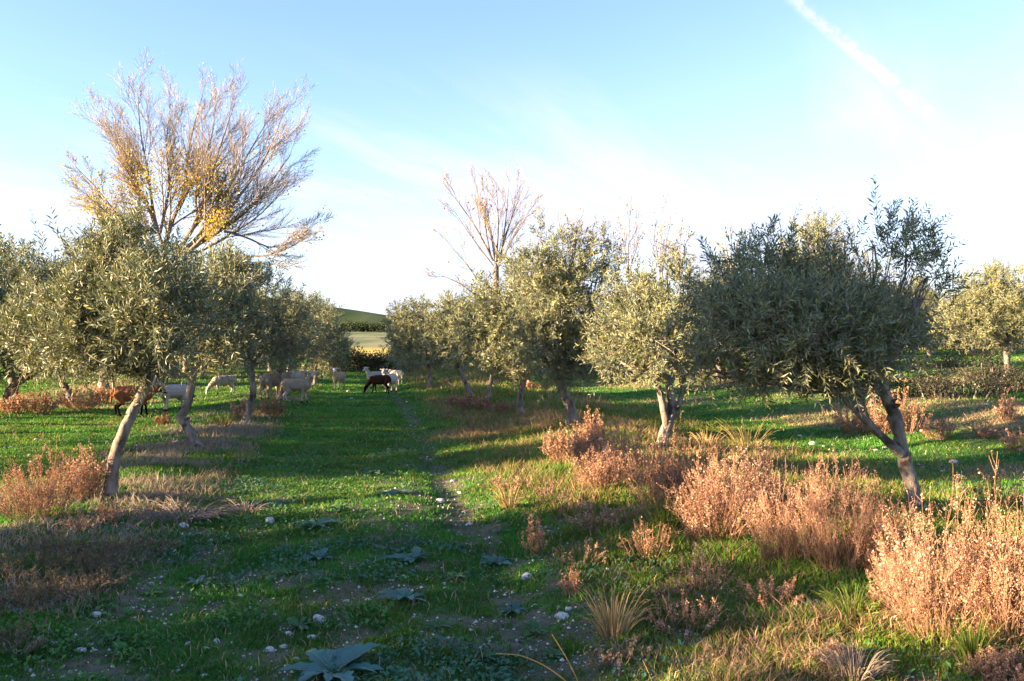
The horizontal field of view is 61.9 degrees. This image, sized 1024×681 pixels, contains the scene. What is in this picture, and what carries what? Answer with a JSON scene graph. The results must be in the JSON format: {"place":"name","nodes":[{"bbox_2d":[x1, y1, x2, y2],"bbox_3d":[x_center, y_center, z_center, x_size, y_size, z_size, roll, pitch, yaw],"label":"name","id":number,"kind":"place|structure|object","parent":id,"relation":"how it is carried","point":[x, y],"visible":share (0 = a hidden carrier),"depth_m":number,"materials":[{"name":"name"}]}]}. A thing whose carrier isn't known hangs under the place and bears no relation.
{"place":"outdoors","nodes":[
{"label":"outdoors","id":0,"kind":"place"},
{"bbox_2d":[1,395,1020,680],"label":"gravel","id":1,"kind":"structure","parent":0,"point":[413,589],"depth_m":5.56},
{"bbox_2d":[0,277,1023,680],"bbox_3d":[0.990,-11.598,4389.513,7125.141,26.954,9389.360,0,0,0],"label":"ground","id":2,"kind":"structure","parent":0,"point":[370,341],"depth_m":7.90,"materials":[{"name":"plant"}]},
{"bbox_2d":[0,256,28,374],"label":"olive tree","id":3,"kind":"object","parent":2,"relation":"on","point":[2,292],"visible":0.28,"depth_m":18.99,"materials":[{"name":"green plant"}]},
{"bbox_2d":[0,389,30,413],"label":"dry bush","id":4,"kind":"object","parent":2,"relation":"on","point":[16,404],"visible":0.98,"depth_m":19.73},
{"bbox_2d":[0,613,50,656],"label":"dry bush","id":5,"kind":"object","parent":2,"relation":"on","point":[18,633],"visible":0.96,"depth_m":4.76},
{"bbox_2d":[0,567,61,616],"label":"dry bush","id":6,"kind":"object","parent":2,"relation":"on","point":[17,599],"visible":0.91,"depth_m":5.48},
{"bbox_2d":[0,208,70,400],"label":"olive tree","id":7,"kind":"object","parent":2,"relation":"on","point":[15,271],"visible":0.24,"depth_m":22.30,"materials":[{"name":"green plant"}]},
{"bbox_2d":[0,268,70,410],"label":"olive tree","id":8,"kind":"object","parent":2,"relation":"on","point":[14,383],"visible":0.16,"depth_m":20.25,"materials":[{"name":"green plant"}]},
{"bbox_2d":[0,541,71,580],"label":"dry bush","id":9,"kind":"object","parent":2,"relation":"on","point":[5,566],"visible":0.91,"depth_m":6.05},
{"bbox_2d":[18,388,62,414],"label":"dry bush","id":10,"kind":"object","parent":2,"relation":"on","point":[45,399],"visible":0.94,"depth_m":20.09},
{"bbox_2d":[0,433,94,522],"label":"dry bush","id":11,"kind":"object","parent":2,"relation":"on","point":[51,494],"visible":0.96,"depth_m":7.68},
{"bbox_2d":[7,530,102,557],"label":"dry bush","id":12,"kind":"object","parent":2,"relation":"on","point":[44,543],"visible":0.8,"depth_m":6.68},
{"bbox_2d":[2,333,112,401],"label":"olive tree","id":13,"kind":"object","parent":2,"relation":"on","point":[66,388],"visible":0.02,"depth_m":23.53,"materials":[{"name":"green plant"}]},
{"bbox_2d":[12,565,110,604],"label":"dry bush","id":14,"kind":"object","parent":2,"relation":"on","point":[74,587],"visible":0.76,"depth_m":5.76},
{"bbox_2d":[15,541,113,577],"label":"dry bush","id":15,"kind":"object","parent":2,"relation":"on","point":[78,560],"visible":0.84,"depth_m":6.32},
{"bbox_2d":[59,501,98,531],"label":"dry bush","id":16,"kind":"object","parent":2,"relation":"on","point":[82,520],"visible":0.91,"depth_m":7.30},
{"bbox_2d":[56,382,103,410],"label":"dry bush","id":17,"kind":"object","parent":2,"relation":"on","point":[76,403],"visible":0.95,"depth_m":21.11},
{"bbox_2d":[55,441,110,500],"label":"dry bush","id":18,"kind":"object","parent":2,"relation":"on","point":[93,476],"visible":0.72,"depth_m":8.74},
{"bbox_2d":[65,556,139,590],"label":"dry bush","id":19,"kind":"object","parent":2,"relation":"on","point":[121,579],"visible":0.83,"depth_m":6.13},
{"bbox_2d":[96,492,123,524],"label":"dry bush","id":20,"kind":"object","parent":2,"relation":"on","point":[112,508],"visible":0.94,"depth_m":7.69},
{"bbox_2d":[69,533,156,570],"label":"dry bush","id":21,"kind":"object","parent":2,"relation":"on","point":[116,560],"visible":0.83,"depth_m":6.57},
{"bbox_2d":[0,186,244,499],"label":"olive tree","id":22,"kind":"object","parent":2,"relation":"on","point":[114,296],"visible":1,"depth_m":8.45,"materials":[{"name":"green plant"}]},
{"bbox_2d":[110,385,166,416],"bbox_3d":[-8.688,1.402,19.877,1.241,0.724,0.387,0,0,-18],"label":"sheep","id":23,"kind":"object","parent":2,"relation":"on","point":[122,395],"visible":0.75,"depth_m":19.68},
{"bbox_2d":[105,534,182,556],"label":"dry bush","id":24,"kind":"object","parent":2,"relation":"on","point":[165,544],"visible":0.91,"depth_m":6.95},
{"bbox_2d":[151,378,186,411],"bbox_3d":[-8.486,1.335,21.215,0.360,0.847,1.103,0,0,32],"label":"sheep","id":25,"kind":"object","parent":2,"relation":"on","point":[177,391],"visible":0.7,"depth_m":21.15},
{"bbox_2d":[123,493,249,526],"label":"grass tussock","id":26,"kind":"object","parent":2,"relation":"on","point":[205,515],"depth_m":8.20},
{"bbox_2d":[50,47,334,377],"bbox_3d":[-13.713,-5.826,37.767,11.835,14.983,7.706,0,0,-29],"label":"poplar tree","id":27,"kind":"object","parent":2,"relation":"on","point":[221,215],"visible":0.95,"depth_m":37.87,"materials":[{"name":"brown plant"}]},
{"bbox_2d":[206,375,236,394],"bbox_3d":[-9.349,1.431,27.477,1.003,0.618,0.333,0,0,-35],"label":"sheep","id":28,"kind":"object","parent":2,"relation":"on","point":[217,382],"visible":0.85,"depth_m":27.37},
{"bbox_2d":[163,228,281,447],"bbox_3d":[-4.729,-0.002,13.373,2.166,3.530,2.975,0,0,-24],"label":"olive tree","id":29,"kind":"object","parent":2,"relation":"on","point":[223,276],"visible":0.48,"depth_m":13.00,"materials":[{"name":"green plant"}]},
{"bbox_2d":[197,232,331,423],"bbox_3d":[-5.053,-0.182,17.307,3.031,3.948,2.084,0,0,-35],"label":"olive tree","id":30,"kind":"object","parent":2,"relation":"on","point":[250,364],"visible":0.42,"depth_m":17.12,"materials":[{"name":"green plant"}]},
{"bbox_2d":[254,391,292,416],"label":"dry bush","id":31,"kind":"object","parent":2,"relation":"on","point":[276,405],"visible":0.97,"depth_m":19.00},
{"bbox_2d":[259,372,291,398],"bbox_3d":[-6.528,1.246,23.628,0.405,0.724,1.241,0,0,28],"label":"sheep","id":32,"kind":"object","parent":2,"relation":"on","point":[270,384],"visible":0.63,"depth_m":23.24},
{"bbox_2d":[280,371,316,402],"bbox_3d":[-5.753,1.253,23.024,0.998,0.867,0.360,0,0,-4],"label":"sheep","id":33,"kind":"object","parent":2,"relation":"on","point":[303,385],"visible":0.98,"depth_m":22.91},
{"bbox_2d":[253,283,350,400],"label":"olive tree","id":34,"kind":"object","parent":2,"relation":"on","point":[301,356],"visible":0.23,"depth_m":23.10,"materials":[{"name":"green plant"}]},
{"bbox_2d":[293,290,355,384],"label":"olive tree","id":35,"kind":"object","parent":2,"relation":"on","point":[328,350],"visible":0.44,"depth_m":32.87,"materials":[{"name":"green plant"}]},
{"bbox_2d":[277,642,383,680],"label":"leafy plant","id":36,"kind":"object","parent":2,"relation":"on","point":[346,655],"visible":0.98,"depth_m":4.58,"materials":[{"name":"green plant"}]},
{"bbox_2d":[314,323,359,373],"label":"olive tree","id":37,"kind":"object","parent":2,"relation":"on","point":[340,361],"visible":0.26,"depth_m":41.35,"materials":[{"name":"green plant"}]},
{"bbox_2d":[348,347,385,370],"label":"bush","id":38,"kind":"object","parent":2,"relation":"on","point":[367,359],"visible":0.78,"depth_m":47.58,"materials":[{"name":"green plant"}]},
{"bbox_2d":[364,375,391,392],"bbox_3d":[-4.439,1.440,28.200,0.920,0.618,0.324,0,0,0],"label":"sheep","id":39,"kind":"object","parent":2,"relation":"on","point":[375,380],"visible":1,"depth_m":28.10},
{"bbox_2d":[374,299,422,374],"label":"olive tree","id":40,"kind":"object","parent":2,"relation":"on","point":[392,338],"visible":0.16,"depth_m":40.64,"materials":[{"name":"green plant"}]},
{"bbox_2d":[377,587,426,601],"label":"leafy plant","id":41,"kind":"object","parent":2,"relation":"on","point":[404,593],"visible":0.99,"depth_m":5.88,"materials":[{"name":"green plant"}]},
{"bbox_2d":[386,546,436,562],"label":"leafy plant","id":42,"kind":"object","parent":2,"relation":"on","point":[414,550],"visible":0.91,"depth_m":6.82,"materials":[{"name":"green plant"}]},
{"bbox_2d":[381,287,448,387],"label":"olive tree","id":43,"kind":"object","parent":2,"relation":"on","point":[407,330],"visible":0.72,"depth_m":30.80,"materials":[{"name":"green plant"}]},
{"bbox_2d":[414,285,484,394],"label":"olive tree","id":44,"kind":"object","parent":2,"relation":"on","point":[446,302],"visible":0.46,"depth_m":24.72,"materials":[{"name":"green plant"}]},
{"bbox_2d":[430,280,504,398],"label":"olive tree","id":45,"kind":"object","parent":2,"relation":"on","point":[456,338],"visible":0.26,"depth_m":22.02,"materials":[{"name":"green plant"}]},
{"bbox_2d":[422,163,544,366],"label":"poplar tree","id":46,"kind":"object","parent":2,"relation":"on","point":[487,211],"visible":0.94,"depth_m":51.75,"materials":[{"name":"brown plant"}]},
{"bbox_2d":[440,248,550,416],"bbox_3d":[-0.155,-0.186,17.776,2.720,3.642,2.434,0,0,0],"label":"olive tree","id":47,"kind":"object","parent":2,"relation":"on","point":[485,316],"visible":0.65,"depth_m":17.58,"materials":[{"name":"green plant"}]},
{"bbox_2d":[480,472,532,492],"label":"dry bush","id":48,"kind":"object","parent":2,"relation":"on","point":[514,484],"visible":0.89,"depth_m":9.66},
{"bbox_2d":[490,482,531,508],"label":"grass tussock","id":49,"kind":"object","parent":2,"relation":"on","point":[505,501],"depth_m":8.75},
{"bbox_2d":[0,348,1023,680],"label":"grass","id":50,"kind":"structure","parent":2,"relation":"on","point":[714,550],"depth_m":7.30,"materials":[{"name":"plant"}]},
{"bbox_2d":[0,347,1023,680],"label":"dry grass","id":51,"kind":"structure","parent":2,"relation":"on","point":[248,431],"depth_m":8.59,"materials":[{"name":"plant"}]},
{"bbox_2d":[0,407,1023,680],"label":"weeds","id":52,"kind":"object","parent":2,"relation":"on","point":[366,609],"visible":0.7,"depth_m":6.13,"materials":[{"name":"green plant"}]},
{"bbox_2d":[518,619,548,635],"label":"leafy plant","id":53,"kind":"object","parent":2,"relation":"on","point":[532,625],"visible":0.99,"depth_m":5.38,"materials":[{"name":"green plant"}]},
{"bbox_2d":[521,510,548,556],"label":"dry bush","id":54,"kind":"object","parent":2,"relation":"on","point":[538,537],"visible":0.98,"depth_m":6.93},
{"bbox_2d":[508,478,579,503],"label":"dry bush","id":55,"kind":"object","parent":2,"relation":"on","point":[540,493],"visible":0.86,"depth_m":8.99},
{"bbox_2d":[492,205,636,424],"bbox_3d":[0.973,-0.620,16.120,2.647,4.490,4.316,0,0,0],"label":"olive tree","id":56,"kind":"object","parent":2,"relation":"on","point":[558,286],"visible":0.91,"depth_m":14.81,"materials":[{"name":"green plant"}]},
{"bbox_2d":[538,420,593,462],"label":"dry bush","id":57,"kind":"object","parent":2,"relation":"on","point":[559,442],"visible":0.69,"depth_m":11.78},
{"bbox_2d":[556,562,583,594],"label":"dry bush","id":58,"kind":"object","parent":2,"relation":"on","point":[572,581],"visible":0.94,"depth_m":5.90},
{"bbox_2d":[552,537,606,567],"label":"dry bush","id":59,"kind":"object","parent":2,"relation":"on","point":[573,560],"visible":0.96,"depth_m":6.57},
{"bbox_2d":[566,413,618,478],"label":"dry bush","id":60,"kind":"object","parent":2,"relation":"on","point":[578,449],"visible":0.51,"depth_m":10.37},
{"bbox_2d":[563,499,622,533],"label":"dry bush","id":61,"kind":"object","parent":2,"relation":"on","point":[590,517],"visible":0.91,"depth_m":7.51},
{"bbox_2d":[578,404,607,447],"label":"dry bush","id":62,"kind":"object","parent":2,"relation":"on","point":[590,425],"visible":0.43,"depth_m":12.09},
{"bbox_2d":[567,438,627,492],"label":"dry bush","id":63,"kind":"object","parent":2,"relation":"on","point":[596,475],"visible":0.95,"depth_m":9.32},
{"bbox_2d":[573,584,656,639],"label":"grass tussock","id":64,"kind":"object","parent":2,"relation":"on","point":[612,618],"depth_m":5.06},
{"bbox_2d":[583,629,652,671],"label":"dry bush","id":65,"kind":"object","parent":2,"relation":"on","point":[618,662],"visible":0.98,"depth_m":4.61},
{"bbox_2d":[592,413,657,482],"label":"dry bush","id":66,"kind":"object","parent":2,"relation":"on","point":[636,453],"visible":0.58,"depth_m":9.83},
{"bbox_2d":[600,492,655,524],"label":"dry bush","id":67,"kind":"object","parent":2,"relation":"on","point":[624,513],"visible":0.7,"depth_m":7.75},
{"bbox_2d":[615,194,644,291],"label":"poplar tree","id":68,"kind":"object","parent":2,"relation":"on","point":[628,243],"visible":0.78,"depth_m":62.06,"materials":[{"name":"brown plant"}]},
{"bbox_2d":[572,246,722,448],"bbox_3d":[2.191,0.125,12.538,2.656,3.156,2.899,0,0,0],"label":"olive tree","id":69,"kind":"object","parent":2,"relation":"on","point":[654,306],"visible":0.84,"depth_m":12.50,"materials":[{"name":"green plant"}]},
{"bbox_2d":[617,516,678,559],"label":"dry bush","id":70,"kind":"object","parent":2,"relation":"on","point":[647,544],"visible":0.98,"depth_m":6.71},
{"bbox_2d":[635,487,690,531],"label":"dry bush","id":71,"kind":"object","parent":2,"relation":"on","point":[662,516],"depth_m":7.44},
{"bbox_2d":[619,411,709,513],"bbox_3d":[1.454,1.193,8.159,0.862,1.052,0.802,0,0,0],"label":"dry bush","id":72,"kind":"object","parent":2,"relation":"on","point":[656,478],"visible":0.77,"depth_m":8.12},
{"bbox_2d":[646,195,685,276],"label":"poplar tree","id":73,"kind":"object","parent":2,"relation":"on","point":[663,240],"visible":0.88,"depth_m":62.01,"materials":[{"name":"brown plant"}]},
{"bbox_2d":[633,578,708,603],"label":"dry bush","id":74,"kind":"object","parent":2,"relation":"on","point":[661,591],"visible":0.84,"depth_m":5.73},
{"bbox_2d":[659,217,700,294],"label":"poplar tree","id":75,"kind":"object","parent":2,"relation":"on","point":[681,244],"visible":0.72,"depth_m":61.75,"materials":[{"name":"brown plant"}]},
{"bbox_2d":[639,589,730,639],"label":"dry bush","id":76,"kind":"object","parent":2,"relation":"on","point":[693,616],"visible":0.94,"depth_m":5.07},
{"bbox_2d":[652,443,731,510],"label":"dry bush","id":77,"kind":"object","parent":2,"relation":"on","point":[686,470],"visible":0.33,"depth_m":8.08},
{"bbox_2d":[662,542,744,597],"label":"dry bush","id":78,"kind":"object","parent":2,"relation":"on","point":[697,578],"visible":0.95,"depth_m":5.80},
{"bbox_2d":[656,438,769,542],"bbox_3d":[1.694,1.279,7.145,0.947,0.919,0.746,0,0,0],"label":"dry bush","id":79,"kind":"object","parent":2,"relation":"on","point":[715,502],"visible":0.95,"depth_m":7.09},
{"bbox_2d":[692,638,779,674],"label":"dry bush","id":80,"kind":"object","parent":2,"relation":"on","point":[726,653],"visible":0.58,"depth_m":4.48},
{"bbox_2d":[699,443,781,525],"bbox_3d":[2.014,1.288,7.558,0.774,0.804,0.650,0,0,0],"label":"dry bush","id":81,"kind":"object","parent":2,"relation":"on","point":[748,484],"visible":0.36,"depth_m":7.51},
{"bbox_2d":[711,420,779,450],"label":"grass tussock","id":82,"kind":"object","parent":2,"relation":"on","point":[743,442],"depth_m":13.36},
{"bbox_2d":[725,438,803,510],"bbox_3d":[2.303,1.272,7.904,0.775,0.751,0.580,0,0,0],"label":"dry bush","id":83,"kind":"object","parent":2,"relation":"on","point":[768,471],"visible":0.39,"depth_m":7.88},
{"bbox_2d":[735,574,812,609],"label":"dry bush","id":84,"kind":"object","parent":2,"relation":"on","point":[786,585],"visible":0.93,"depth_m":5.45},
{"bbox_2d":[741,454,839,565],"bbox_3d":[2.059,1.266,6.306,0.734,0.914,0.575,0,0,0],"label":"dry bush","id":85,"kind":"object","parent":2,"relation":"on","point":[783,540],"visible":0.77,"depth_m":6.26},
{"bbox_2d":[655,174,993,511],"bbox_3d":[3.017,0.095,8.335,3.491,3.354,2.414,0,0,-33],"label":"olive tree","id":86,"kind":"object","parent":2,"relation":"on","point":[791,317],"visible":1,"depth_m":8.00,"materials":[{"name":"green plant"}]},
{"bbox_2d":[800,635,864,671],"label":"dry bush","id":87,"kind":"object","parent":2,"relation":"on","point":[838,645],"visible":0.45,"depth_m":4.41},
{"bbox_2d":[763,195,918,425],"bbox_3d":[6.269,-0.509,16.976,3.109,4.654,2.425,0,0,0],"label":"olive tree","id":88,"kind":"object","parent":2,"relation":"on","point":[821,223],"visible":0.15,"depth_m":16.82,"materials":[{"name":"green plant"}]},
{"bbox_2d":[779,446,903,577],"bbox_3d":[2.333,1.212,6.044,0.774,0.956,0.681,0,0,-22],"label":"dry bush","id":89,"kind":"object","parent":2,"relation":"on","point":[822,537],"visible":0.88,"depth_m":5.95,"materials":[{"name":"plant"}]},
{"bbox_2d":[809,638,894,680],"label":"grass tussock","id":90,"kind":"object","parent":2,"relation":"on","point":[874,669],"depth_m":4.23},
{"bbox_2d":[811,582,892,623],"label":"grass tussock","id":91,"kind":"object","parent":2,"relation":"on","point":[846,602],"depth_m":5.11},
{"bbox_2d":[829,401,880,433],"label":"dry bush","id":92,"kind":"object","parent":2,"relation":"on","point":[846,424],"visible":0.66,"depth_m":15.91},
{"bbox_2d":[854,390,904,434],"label":"dry bush","id":93,"kind":"object","parent":2,"relation":"on","point":[874,418],"visible":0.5,"depth_m":15.46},
{"bbox_2d":[844,488,921,573],"bbox_3d":[2.551,1.321,5.857,0.493,0.662,0.426,0,0,0],"label":"dry bush","id":94,"kind":"object","parent":2,"relation":"on","point":[870,548],"visible":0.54,"depth_m":5.81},
{"bbox_2d":[864,535,939,618],"bbox_3d":[2.318,1.433,5.098,0.428,0.570,0.412,0,0,0],"label":"dry bush","id":95,"kind":"object","parent":2,"relation":"on","point":[876,591],"visible":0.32,"depth_m":5.05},
{"bbox_2d":[881,380,934,433],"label":"dry bush","id":96,"kind":"object","parent":2,"relation":"on","point":[913,412],"visible":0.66,"depth_m":15.32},
{"bbox_2d":[867,369,971,395],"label":"bush","id":97,"kind":"object","parent":2,"relation":"on","point":[899,384],"visible":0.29,"depth_m":20.68,"materials":[{"name":"green plant"}]},
{"bbox_2d":[892,267,955,351],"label":"olive tree","id":98,"kind":"object","parent":2,"relation":"on","point":[915,285],"visible":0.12,"depth_m":51.18,"materials":[{"name":"green plant"}]},
{"bbox_2d":[911,288,960,355],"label":"olive tree","id":99,"kind":"object","parent":2,"relation":"on","point":[925,316],"visible":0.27,"depth_m":46.39,"materials":[{"name":"green plant"}]},
{"bbox_2d":[919,415,956,439],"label":"dry bush","id":100,"kind":"object","parent":2,"relation":"on","point":[941,431],"visible":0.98,"depth_m":14.38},
{"bbox_2d":[906,352,972,373],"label":"bush","id":101,"kind":"object","parent":2,"relation":"on","point":[938,364],"visible":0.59,"depth_m":29.69,"materials":[{"name":"green plant"}]},
{"bbox_2d":[868,451,1023,645],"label":"dry bush","id":102,"kind":"object","parent":2,"relation":"on","point":[922,573],"visible":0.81,"depth_m":4.69,"materials":[{"name":"plant"}]},
{"bbox_2d":[897,367,1013,399],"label":"bush","id":103,"kind":"object","parent":2,"relation":"on","point":[942,384],"visible":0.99,"depth_m":19.61,"materials":[{"name":"leaf"},{"name":"twigs"}]},
{"bbox_2d":[927,252,1023,375],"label":"olive tree","id":104,"kind":"object","parent":2,"relation":"on","point":[1007,304],"visible":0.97,"depth_m":26.46,"materials":[{"name":"green plant"}]},
{"bbox_2d":[943,606,1007,664],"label":"grass tussock","id":105,"kind":"object","parent":2,"relation":"on","point":[971,647],"depth_m":4.33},
{"bbox_2d":[942,346,1010,366],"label":"bush","id":106,"kind":"object","parent":2,"relation":"on","point":[984,358],"visible":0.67,"depth_m":32.42,"materials":[{"name":"green plant"}]},
{"bbox_2d":[941,267,1017,351],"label":"olive tree","id":107,"kind":"object","parent":2,"relation":"on","point":[972,348],"visible":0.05,"depth_m":52.97,"materials":[{"name":"green plant"}]},
{"bbox_2d":[961,422,1005,438],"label":"dry bush","id":108,"kind":"object","parent":2,"relation":"on","point":[984,433],"visible":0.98,"depth_m":13.98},
{"bbox_2d":[946,450,1023,645],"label":"dry bush","id":109,"kind":"object","parent":2,"relation":"on","point":[1001,560],"visible":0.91,"depth_m":4.52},
{"bbox_2d":[947,360,1023,380],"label":"bush","id":110,"kind":"object","parent":2,"relation":"on","point":[986,372],"visible":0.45,"depth_m":25.25,"materials":[{"name":"green plant"}]},
{"bbox_2d":[957,643,1023,680],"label":"dry bush","id":111,"kind":"object","parent":2,"relation":"on","point":[1001,662],"visible":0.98,"depth_m":4.10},
{"bbox_2d":[967,459,1020,510],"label":"dry bush","id":112,"kind":"object","parent":2,"relation":"on","point":[975,489],"visible":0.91,"depth_m":8.66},
{"bbox_2d":[973,364,1023,392],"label":"bush","id":113,"kind":"object","parent":2,"relation":"on","point":[1020,380],"visible":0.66,"depth_m":21.09,"materials":[{"name":"green plant"}]},
{"bbox_2d":[992,388,1019,421],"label":"dry bush","id":114,"kind":"object","parent":2,"relation":"on","point":[1008,409],"visible":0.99,"depth_m":15.44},
{"bbox_2d":[997,425,1023,450],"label":"dry bush","id":115,"kind":"object","parent":2,"relation":"on","point":[1008,440],"visible":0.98,"depth_m":12.87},
{"bbox_2d":[0,0,1023,323],"label":"sky","id":116,"kind":"structure","parent":0,"point":[745,112],"materials":[{"name":"blue"}]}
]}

